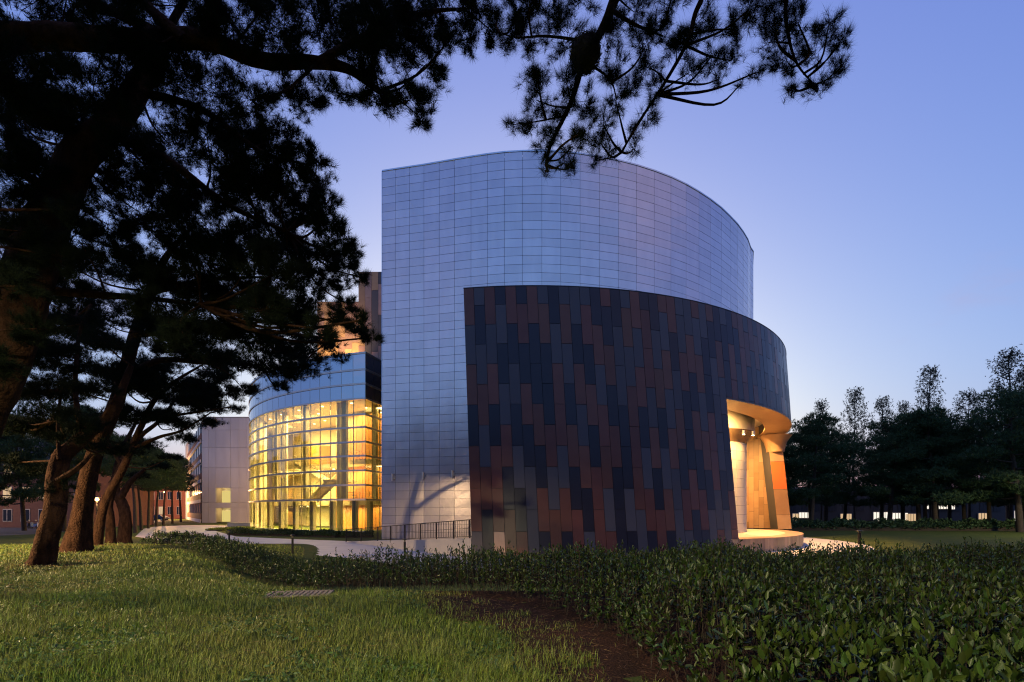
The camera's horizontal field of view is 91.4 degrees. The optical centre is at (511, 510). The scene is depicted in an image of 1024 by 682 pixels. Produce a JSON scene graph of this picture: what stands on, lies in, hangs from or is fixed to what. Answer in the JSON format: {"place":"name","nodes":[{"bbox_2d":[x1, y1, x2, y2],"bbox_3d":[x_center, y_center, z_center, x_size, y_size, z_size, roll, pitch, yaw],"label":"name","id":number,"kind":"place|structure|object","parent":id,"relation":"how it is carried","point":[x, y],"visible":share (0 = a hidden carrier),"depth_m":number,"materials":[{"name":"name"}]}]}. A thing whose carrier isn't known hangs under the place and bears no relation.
{"place":"outdoors","nodes":[
{"label":"outdoors","id":0,"kind":"place"},
{"bbox_2d":[29,520,36,528],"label":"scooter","id":1,"kind":"object","parent":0,"point":[32,524],"visible":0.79,"depth_m":70.97,"materials":[{"name":"grey metal"}]},
{"bbox_2d":[0,520,168,535],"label":"road","id":2,"kind":"structure","parent":0,"point":[10,531],"depth_m":61.49,"materials":[{"name":"grey asphalt"}]},
{"bbox_2d":[154,489,184,518],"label":"brick building","id":3,"kind":"structure","parent":0,"point":[176,513],"depth_m":158.00,"materials":[{"name":"red brick"}]},
{"bbox_2d":[0,519,1023,681],"bbox_3d":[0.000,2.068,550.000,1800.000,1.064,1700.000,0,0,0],"label":"ground","id":4,"kind":"structure","parent":0,"point":[909,539],"depth_m":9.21,"materials":[{"name":"green plant"}]},
{"bbox_2d":[0,407,39,499],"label":"pine tree","id":5,"kind":"object","parent":4,"relation":"on","point":[18,491],"visible":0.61,"depth_m":58.87,"materials":[{"name":"green plant"}]},
{"bbox_2d":[0,415,49,530],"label":"pine tree","id":6,"kind":"object","parent":4,"relation":"on","point":[10,500],"visible":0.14,"depth_m":63.60,"materials":[{"name":"green plant"}]},
{"bbox_2d":[16,399,106,530],"bbox_3d":[-55.829,-5.754,61.462,8.914,17.364,8.858,0,0,1],"label":"pine tree","id":7,"kind":"object","parent":4,"relation":"on","point":[36,486],"visible":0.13,"depth_m":60.55,"materials":[{"name":"green plant"}]},
{"bbox_2d":[0,288,151,566],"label":"pine tree","id":8,"kind":"object","parent":4,"relation":"on","point":[84,431],"visible":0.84,"depth_m":14.69,"materials":[{"name":"green plant"}]},
{"bbox_2d":[0,448,153,526],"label":"brick house","id":9,"kind":"structure","parent":4,"relation":"on","point":[10,515],"depth_m":76.00,"materials":[{"name":"red brick"}]},
{"bbox_2d":[3,509,12,521],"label":"window","id":10,"kind":"structure","parent":9,"relation":"in","point":[7,513],"depth_m":75.87,"materials":[{"name":"beige glass"}]},
{"bbox_2d":[3,487,12,497],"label":"window","id":11,"kind":"structure","parent":9,"relation":"in","point":[4,492],"depth_m":75.87,"materials":[{"name":"beige glass"}]},
{"bbox_2d":[25,509,29,521],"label":"window","id":12,"kind":"structure","parent":9,"relation":"in","point":[27,511],"depth_m":75.87,"materials":[{"name":"beige glass"}]},
{"bbox_2d":[40,406,123,526],"bbox_3d":[-50.521,-4.842,59.346,7.906,15.495,8.321,0,0,9],"label":"pine tree","id":13,"kind":"object","parent":4,"relation":"on","point":[50,450],"visible":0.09,"depth_m":58.01,"materials":[{"name":"green plant"}]},
{"bbox_2d":[95,496,100,513],"bbox_3d":[-38.202,0.700,46.000,0.540,4.000,0.532,0,0,0],"label":"street lamp","id":14,"kind":"object","parent":4,"relation":"on","point":[96,498],"visible":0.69,"depth_m":45.95,"materials":[{"name":"black metal"}]},
{"bbox_2d":[100,434,161,532],"bbox_3d":[-44.064,-3.123,58.527,6.490,11.927,6.352,0,0,0],"label":"pine tree","id":15,"kind":"object","parent":4,"relation":"on","point":[142,459],"visible":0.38,"depth_m":57.96,"materials":[{"name":"green plant"}]},
{"bbox_2d":[108,448,163,529],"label":"pine tree","id":16,"kind":"object","parent":4,"relation":"on","point":[122,484],"visible":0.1,"depth_m":65.84,"materials":[{"name":"green plant"}]},
{"bbox_2d":[73,403,202,543],"bbox_3d":[-21.425,-2.499,30.107,8.818,9.312,4.703,0,0,12],"label":"pine tree","id":17,"kind":"object","parent":4,"relation":"on","point":[110,532],"visible":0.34,"depth_m":29.01,"materials":[{"name":"green plant"}]},
{"bbox_2d":[106,424,177,543],"bbox_3d":[-28.072,-1.981,36.770,3.708,9.280,5.724,0,0,0],"label":"pine tree","id":18,"kind":"object","parent":4,"relation":"on","point":[124,532],"visible":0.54,"depth_m":35.99,"materials":[{"name":"brown plant"}]},
{"bbox_2d":[52,346,248,544],"bbox_3d":[-17.612,-3.327,24.593,11.516,10.409,6.432,0,0,0],"label":"pine tree","id":19,"kind":"object","parent":4,"relation":"on","point":[205,392],"visible":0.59,"depth_m":23.84,"materials":[{"name":"green plant"}]},
{"bbox_2d":[135,446,176,528],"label":"pine tree","id":20,"kind":"object","parent":4,"relation":"on","point":[168,481],"visible":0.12,"depth_m":72.42,"materials":[{"name":"green plant"}]},
{"bbox_2d":[139,452,183,526],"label":"pine tree","id":21,"kind":"object","parent":4,"relation":"on","point":[172,473],"visible":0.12,"depth_m":79.91,"materials":[{"name":"green plant"}]},
{"bbox_2d":[155,452,188,524],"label":"pine tree","id":22,"kind":"object","parent":4,"relation":"on","point":[182,486],"visible":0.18,"depth_m":90.52,"materials":[{"name":"green plant"}]},
{"bbox_2d":[164,452,189,522],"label":"pine tree","id":23,"kind":"object","parent":4,"relation":"on","point":[181,463],"visible":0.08,"depth_m":99.74,"materials":[{"name":"green plant"}]},
{"bbox_2d":[167,458,195,521],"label":"pine tree","id":24,"kind":"object","parent":4,"relation":"on","point":[188,466],"visible":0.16,"depth_m":112.26,"materials":[{"name":"green plant"}]},
{"bbox_2d":[0,3,386,436],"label":"pine tree","id":25,"kind":"object","parent":4,"relation":"on","point":[74,161],"visible":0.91,"depth_m":9.26,"materials":[{"name":"green plant"}]},
{"bbox_2d":[46,233,352,552],"bbox_3d":[-12.844,-4.912,19.219,14.038,13.516,6.957,0,0,0],"label":"pine tree","id":26,"kind":"object","parent":4,"relation":"on","point":[294,359],"visible":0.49,"depth_m":18.59,"materials":[{"name":"green plant"}]},
{"bbox_2d":[205,526,254,530],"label":"grass verge","id":27,"kind":"object","parent":4,"relation":"on","point":[222,528],"depth_m":64.88,"materials":[{"name":"green plant"}]},
{"bbox_2d":[185,417,281,522],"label":"concrete building","id":28,"kind":"structure","parent":4,"relation":"on","point":[218,457],"depth_m":106.00,"materials":[{"name":"grey concrete"}]},
{"bbox_2d":[188,503,201,512],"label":"ribbon window","id":29,"kind":"structure","parent":28,"relation":"in","point":[199,505],"depth_m":119.89,"materials":[{"name":"grey"}]},
{"bbox_2d":[188,483,201,497],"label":"ribbon window","id":30,"kind":"structure","parent":28,"relation":"in","point":[199,487],"depth_m":114.68,"materials":[{"name":"yellow"}]},
{"bbox_2d":[188,443,201,463],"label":"ribbon window","id":31,"kind":"structure","parent":28,"relation":"in","point":[199,450],"depth_m":114.68,"materials":[{"name":"grey"}]},
{"bbox_2d":[188,425,201,451],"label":"ribbon window","id":32,"kind":"structure","parent":28,"relation":"in","point":[199,430],"depth_m":114.68,"materials":[{"name":"grey"}]},
{"bbox_2d":[190,463,201,479],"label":"ribbon window","id":33,"kind":"structure","parent":28,"relation":"in","point":[199,468],"depth_m":112.22,"materials":[{"name":"grey"}]},
{"bbox_2d":[222,491,230,502],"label":"window","id":34,"kind":"structure","parent":28,"relation":"in","point":[226,495],"depth_m":108.26,"materials":[{"name":"yellow glass"}]},
{"bbox_2d":[222,510,230,521],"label":"window","id":35,"kind":"structure","parent":28,"relation":"in","point":[226,514],"depth_m":108.26,"materials":[{"name":"yellow glass"}]},
{"bbox_2d":[227,522,252,526],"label":"wall","id":36,"kind":"structure","parent":4,"relation":"on","point":[235,524],"depth_m":72.46,"materials":[{"name":"concrete"}]},
{"bbox_2d":[0,0,503,387],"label":"pine tree","id":37,"kind":"object","parent":4,"relation":"on","point":[369,31],"visible":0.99,"depth_m":7.76,"materials":[{"name":"green plant"}]},
{"bbox_2d":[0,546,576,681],"bbox_3d":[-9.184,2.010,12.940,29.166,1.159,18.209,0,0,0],"label":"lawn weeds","id":38,"kind":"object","parent":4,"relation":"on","point":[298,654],"visible":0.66,"depth_m":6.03,"materials":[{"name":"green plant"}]},
{"bbox_2d":[290,535,294,553],"bbox_3d":[-12.293,1.917,28.000,0.256,1.140,0.252,0,0,0],"label":"bollard light","id":39,"kind":"object","parent":4,"relation":"on","point":[292,545],"visible":0.93,"depth_m":27.96,"materials":[{"name":"black metal"}]},
{"bbox_2d":[265,590,333,598],"bbox_3d":[-4.150,1.655,9.750,1.180,0.080,0.720,0,0,-10],"label":"drain grate","id":40,"kind":"object","parent":4,"relation":"on","point":[304,592],"visible":0.64,"depth_m":9.77,"materials":[{"name":"metal"}]},
{"bbox_2d":[225,527,374,537],"bbox_3d":[-21.705,2.158,50.650,17.378,0.884,3.341,0,0,16],"label":"hedge","id":41,"kind":"object","parent":4,"relation":"on","point":[331,533],"visible":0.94,"depth_m":50.11,"materials":[{"name":"green plant"}]},
{"bbox_2d":[0,544,610,681],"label":"fallen needles","id":42,"kind":"object","parent":4,"relation":"on","point":[50,565],"visible":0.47,"depth_m":7.36,"materials":[{"name":"plant"}]},
{"bbox_2d":[249,351,381,531],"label":"glass foyer","id":43,"kind":"object","parent":4,"relation":"on","point":[332,425],"visible":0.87,"depth_m":67.68,"materials":[{"name":"clear glass"}]},
{"bbox_2d":[294,455,356,502],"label":"staircase","id":44,"kind":"structure","parent":43,"relation":"on","point":[324,490],"depth_m":66.93,"materials":[{"name":"beige"}]},
{"bbox_2d":[317,272,381,359],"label":"roof tower","id":45,"kind":"structure","parent":43,"relation":"on","point":[370,296],"depth_m":74.50,"materials":[{"name":"grey"}]},
{"bbox_2d":[135,525,576,570],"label":"footpath","id":46,"kind":"structure","parent":4,"relation":"on","point":[325,547],"depth_m":39.84,"materials":[{"name":"grey concrete"}]},
{"bbox_2d":[348,538,471,555],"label":"access ramp","id":47,"kind":"structure","parent":4,"relation":"on","point":[441,545],"depth_m":30.83,"materials":[{"name":"concrete"}]},
{"bbox_2d":[345,519,471,541],"bbox_3d":[-7.916,1.541,34.271,0.060,2.127,17.813,0,0,-40],"label":"railing","id":48,"kind":"object","parent":47,"relation":"on","point":[412,531],"visible":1,"depth_m":32.28,"materials":[{"name":"black metal"}]},
{"bbox_2d":[382,150,753,539],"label":"concert hall","id":49,"kind":"structure","parent":4,"relation":"on","point":[452,228],"depth_m":43.90,"materials":[{"name":"grey metal"}]},
{"bbox_2d":[139,529,1023,681],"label":"hedge","id":50,"kind":"object","parent":4,"relation":"on","point":[975,595],"visible":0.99,"depth_m":5.39,"materials":[{"name":"green plant"}]},
{"bbox_2d":[463,285,791,558],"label":"curved screen wall","id":51,"kind":"structure","parent":4,"relation":"on","point":[597,414],"depth_m":28.57,"materials":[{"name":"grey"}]},
{"bbox_2d":[476,0,857,184],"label":"pine tree","id":52,"kind":"object","parent":4,"relation":"on","point":[609,25],"visible":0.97,"depth_m":6.12,"materials":[{"name":"green plant"}]},
{"bbox_2d":[568,29,601,76],"bbox_3d":[0.895,-5.577,6.101,0.412,0.468,0.411,0,0,0],"label":"bird nest","id":53,"kind":"object","parent":52,"relation":"on","point":[588,62],"visible":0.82,"depth_m":6.00,"materials":[{"name":"brown plant"}]},
{"bbox_2d":[384,590,1012,681],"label":"soil bed","id":54,"kind":"object","parent":4,"relation":"on","point":[616,670],"visible":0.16,"depth_m":6.28,"materials":[{"name":"brown soil"}]},
{"bbox_2d":[783,429,817,507],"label":"pine tree","id":55,"kind":"object","parent":4,"relation":"on","point":[790,464],"visible":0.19,"depth_m":69.83,"materials":[{"name":"green plant"}]},
{"bbox_2d":[786,422,847,519],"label":"pine tree","id":56,"kind":"object","parent":4,"relation":"on","point":[830,498],"visible":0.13,"depth_m":77.09,"materials":[{"name":"green plant"}]},
{"bbox_2d":[762,537,873,556],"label":"pavement","id":57,"kind":"structure","parent":4,"relation":"on","point":[817,541],"depth_m":38.05,"materials":[{"name":"beige concrete"}]},
{"bbox_2d":[731,529,803,551],"bbox_3d":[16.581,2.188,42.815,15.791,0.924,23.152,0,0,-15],"label":"stage","id":58,"kind":"object","parent":57,"relation":"on","point":[772,539],"visible":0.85,"depth_m":32.95,"materials":[{"name":"grey stone"}]},
{"bbox_2d":[728,410,754,532],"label":"white stage pier","id":59,"kind":"structure","parent":58,"relation":"on","point":[738,422],"depth_m":38.68,"materials":[{"name":"grey"}]},
{"bbox_2d":[746,427,769,527],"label":"stage back wall","id":60,"kind":"structure","parent":58,"relation":"on","point":[757,514],"depth_m":48.32,"materials":[{"name":"grey"}]},
{"bbox_2d":[759,433,792,528],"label":"leaning end pier","id":61,"kind":"structure","parent":58,"relation":"on","point":[773,446],"depth_m":46.00,"materials":[{"name":"grey"}]},
{"bbox_2d":[812,398,832,520],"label":"airy tree","id":62,"kind":"object","parent":4,"relation":"on","point":[821,408],"visible":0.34,"depth_m":99.84,"materials":[{"name":"green plant"}]},
{"bbox_2d":[783,411,864,519],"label":"pine tree","id":63,"kind":"object","parent":4,"relation":"on","point":[821,427],"visible":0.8,"depth_m":70.17,"materials":[{"name":"green plant"}]},
{"bbox_2d":[803,429,864,521],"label":"pine tree","id":64,"kind":"object","parent":4,"relation":"on","point":[849,496],"visible":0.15,"depth_m":86.15,"materials":[{"name":"green plant"}]},
{"bbox_2d":[830,438,874,518],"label":"pine tree","id":65,"kind":"object","parent":4,"relation":"on","point":[854,471],"visible":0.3,"depth_m":88.96,"materials":[{"name":"green plant"}]},
{"bbox_2d":[840,386,871,518],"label":"airy tree","id":66,"kind":"object","parent":4,"relation":"on","point":[850,420],"visible":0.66,"depth_m":103.65,"materials":[{"name":"green plant"}]},
{"bbox_2d":[856,530,861,544],"bbox_3d":[26.415,2.080,38.000,0.512,1.140,0.504,0,0,0],"label":"bollard light","id":67,"kind":"object","parent":4,"relation":"on","point":[859,535],"visible":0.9,"depth_m":37.91,"materials":[{"name":"black metal"}]},
{"bbox_2d":[864,395,895,451],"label":"airy tree","id":68,"kind":"object","parent":4,"relation":"on","point":[878,404],"visible":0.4,"depth_m":99.81,"materials":[{"name":"green plant"}]},
{"bbox_2d":[854,440,908,517],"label":"pine tree","id":69,"kind":"object","parent":4,"relation":"on","point":[882,504],"visible":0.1,"depth_m":89.57,"materials":[{"name":"green plant"}]},
{"bbox_2d":[753,517,1023,530],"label":"hedge","id":70,"kind":"object","parent":4,"relation":"on","point":[920,524],"visible":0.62,"depth_m":63.97,"materials":[{"name":"green plant"}]},
{"bbox_2d":[849,410,945,519],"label":"pine tree","id":71,"kind":"object","parent":4,"relation":"on","point":[872,455],"visible":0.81,"depth_m":67.60,"materials":[{"name":"green plant"}]},
{"bbox_2d":[862,452,943,519],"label":"pine tree","id":72,"kind":"object","parent":4,"relation":"on","point":[902,509],"depth_m":91.48,"materials":[{"name":"green plant"}]},
{"bbox_2d":[896,400,912,508],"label":"airy tree","id":73,"kind":"object","parent":4,"relation":"on","point":[904,406],"visible":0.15,"depth_m":99.80,"materials":[{"name":"green plant"}]},
{"bbox_2d":[864,411,964,519],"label":"pine tree","id":74,"kind":"object","parent":4,"relation":"on","point":[918,506],"visible":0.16,"depth_m":69.28,"materials":[{"name":"green plant"}]},
{"bbox_2d":[890,424,954,517],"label":"pine tree","id":75,"kind":"object","parent":4,"relation":"on","point":[925,501],"visible":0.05,"depth_m":76.58,"materials":[{"name":"green plant"}]},
{"bbox_2d":[912,364,945,517],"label":"airy tree","id":76,"kind":"object","parent":4,"relation":"on","point":[927,395],"visible":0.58,"depth_m":101.78,"materials":[{"name":"green plant"}]},
{"bbox_2d":[879,403,994,519],"bbox_3d":[55.220,-5.500,65.822,11.800,16.880,12.005,0,0,0],"label":"pine tree","id":77,"kind":"object","parent":4,"relation":"on","point":[930,423],"visible":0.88,"depth_m":64.35,"materials":[{"name":"green plant"}]},
{"bbox_2d":[901,411,984,519],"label":"pine tree","id":78,"kind":"object","parent":4,"relation":"on","point":[952,479],"visible":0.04,"depth_m":68.43,"materials":[{"name":"green plant"}]},
{"bbox_2d":[921,455,972,519],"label":"pine tree","id":79,"kind":"object","parent":4,"relation":"on","point":[949,513],"visible":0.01,"depth_m":95.38,"materials":[{"name":"green plant"}]},
{"bbox_2d":[935,428,992,518],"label":"pine tree","id":80,"kind":"object","parent":4,"relation":"on","point":[963,506],"visible":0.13,"depth_m":75.38,"materials":[{"name":"green plant"}]},
{"bbox_2d":[949,387,988,517],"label":"airy tree","id":81,"kind":"object","parent":4,"relation":"on","point":[971,400],"visible":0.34,"depth_m":99.94,"materials":[{"name":"green plant"}]},
{"bbox_2d":[941,416,1023,519],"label":"pine tree","id":82,"kind":"object","parent":4,"relation":"on","point":[989,511],"visible":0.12,"depth_m":73.72,"materials":[{"name":"green plant"}]},
{"bbox_2d":[950,384,1023,531],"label":"pine tree","id":83,"kind":"object","parent":4,"relation":"on","point":[1007,405],"visible":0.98,"depth_m":59.85,"materials":[{"name":"green plant"}]},
{"bbox_2d":[970,344,1023,521],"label":"airy tree","id":84,"kind":"object","parent":4,"relation":"on","point":[1004,366],"visible":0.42,"depth_m":97.63,"materials":[{"name":"green plant"}]},
{"bbox_2d":[984,449,1019,519],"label":"pine tree","id":85,"kind":"object","parent":4,"relation":"on","point":[997,503],"visible":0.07,"depth_m":89.52,"materials":[{"name":"green plant"}]},
{"bbox_2d":[982,393,1023,492],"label":"pine tree","id":86,"kind":"object","parent":4,"relation":"on","point":[987,488],"visible":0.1,"depth_m":66.73,"materials":[{"name":"green plant"}]},
{"bbox_2d":[984,407,1023,500],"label":"pine tree","id":87,"kind":"object","parent":4,"relation":"on","point":[1005,495],"visible":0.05,"depth_m":71.01,"materials":[{"name":"green plant"}]},
{"bbox_2d":[992,432,1023,519],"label":"pine tree","id":88,"kind":"object","parent":4,"relation":"on","point":[1012,500],"visible":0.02,"depth_m":72.29,"materials":[{"name":"green plant"}]},
{"bbox_2d":[0,0,1023,486],"label":"sky","id":89,"kind":"structure","parent":0,"point":[881,215],"materials":[{"name":"blue"}]},
{"bbox_2d":[789,487,1014,520],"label":"long low building","id":90,"kind":"structure","parent":0,"point":[872,512],"depth_m":121.97,"materials":[{"name":"grey"}]},
{"bbox_2d":[789,505,795,511],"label":"window","id":91,"kind":"structure","parent":90,"relation":"in","point":[793,508],"depth_m":121.87,"materials":[{"name":"grey glass"}]},
{"bbox_2d":[798,512,807,517],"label":"shop window","id":92,"kind":"structure","parent":90,"relation":"in","point":[801,514],"depth_m":121.54,"materials":[{"name":"beige glass"}]},
{"bbox_2d":[802,498,807,511],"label":"window","id":93,"kind":"structure","parent":90,"relation":"in","point":[804,509],"depth_m":121.87,"materials":[{"name":"grey glass"}]},
{"bbox_2d":[815,495,822,511],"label":"window","id":94,"kind":"structure","parent":90,"relation":"in","point":[817,507],"depth_m":121.87,"materials":[{"name":"grey glass"}]},
{"bbox_2d":[829,503,836,511],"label":"window","id":95,"kind":"structure","parent":90,"relation":"in","point":[831,509],"depth_m":121.87,"materials":[{"name":"grey glass"}]},
{"bbox_2d":[840,514,851,519],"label":"shop window","id":96,"kind":"structure","parent":90,"relation":"in","point":[849,516],"depth_m":121.54,"materials":[{"name":"beige glass"}]},
{"bbox_2d":[843,500,850,511],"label":"window","id":97,"kind":"structure","parent":90,"relation":"in","point":[848,506],"depth_m":121.87,"materials":[{"name":"grey glass"}]},
{"bbox_2d":[856,495,863,511],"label":"window","id":98,"kind":"structure","parent":90,"relation":"in","point":[861,508],"depth_m":121.87,"materials":[{"name":"grey glass"}]},
{"bbox_2d":[870,498,877,511],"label":"window","id":99,"kind":"structure","parent":90,"relation":"in","point":[872,508],"depth_m":121.87,"materials":[{"name":"grey glass"}]},
{"bbox_2d":[873,512,892,519],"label":"shop window","id":100,"kind":"structure","parent":90,"relation":"in","point":[876,515],"depth_m":121.54,"materials":[{"name":"beige glass"}]},
{"bbox_2d":[893,513,907,519],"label":"shop window","id":101,"kind":"structure","parent":90,"relation":"in","point":[895,515],"depth_m":121.54,"materials":[{"name":"beige glass"}]},
{"bbox_2d":[905,514,915,520],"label":"shop window","id":102,"kind":"structure","parent":90,"relation":"in","point":[911,517],"depth_m":121.54,"materials":[{"name":"beige glass"}]},
{"bbox_2d":[966,503,973,511],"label":"window","id":103,"kind":"structure","parent":90,"relation":"in","point":[972,505],"depth_m":121.87,"materials":[{"name":"grey glass"}]},
{"bbox_2d":[978,513,986,519],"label":"shop window","id":104,"kind":"structure","parent":90,"relation":"in","point":[980,515],"depth_m":121.54,"materials":[{"name":"beige glass"}]},
{"bbox_2d":[979,501,986,511],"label":"window","id":105,"kind":"structure","parent":90,"relation":"in","point":[982,507],"depth_m":121.87,"materials":[{"name":"grey glass"}]},
{"bbox_2d":[993,505,1000,511],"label":"window","id":106,"kind":"structure","parent":90,"relation":"in","point":[995,509],"depth_m":121.87,"materials":[{"name":"grey glass"}]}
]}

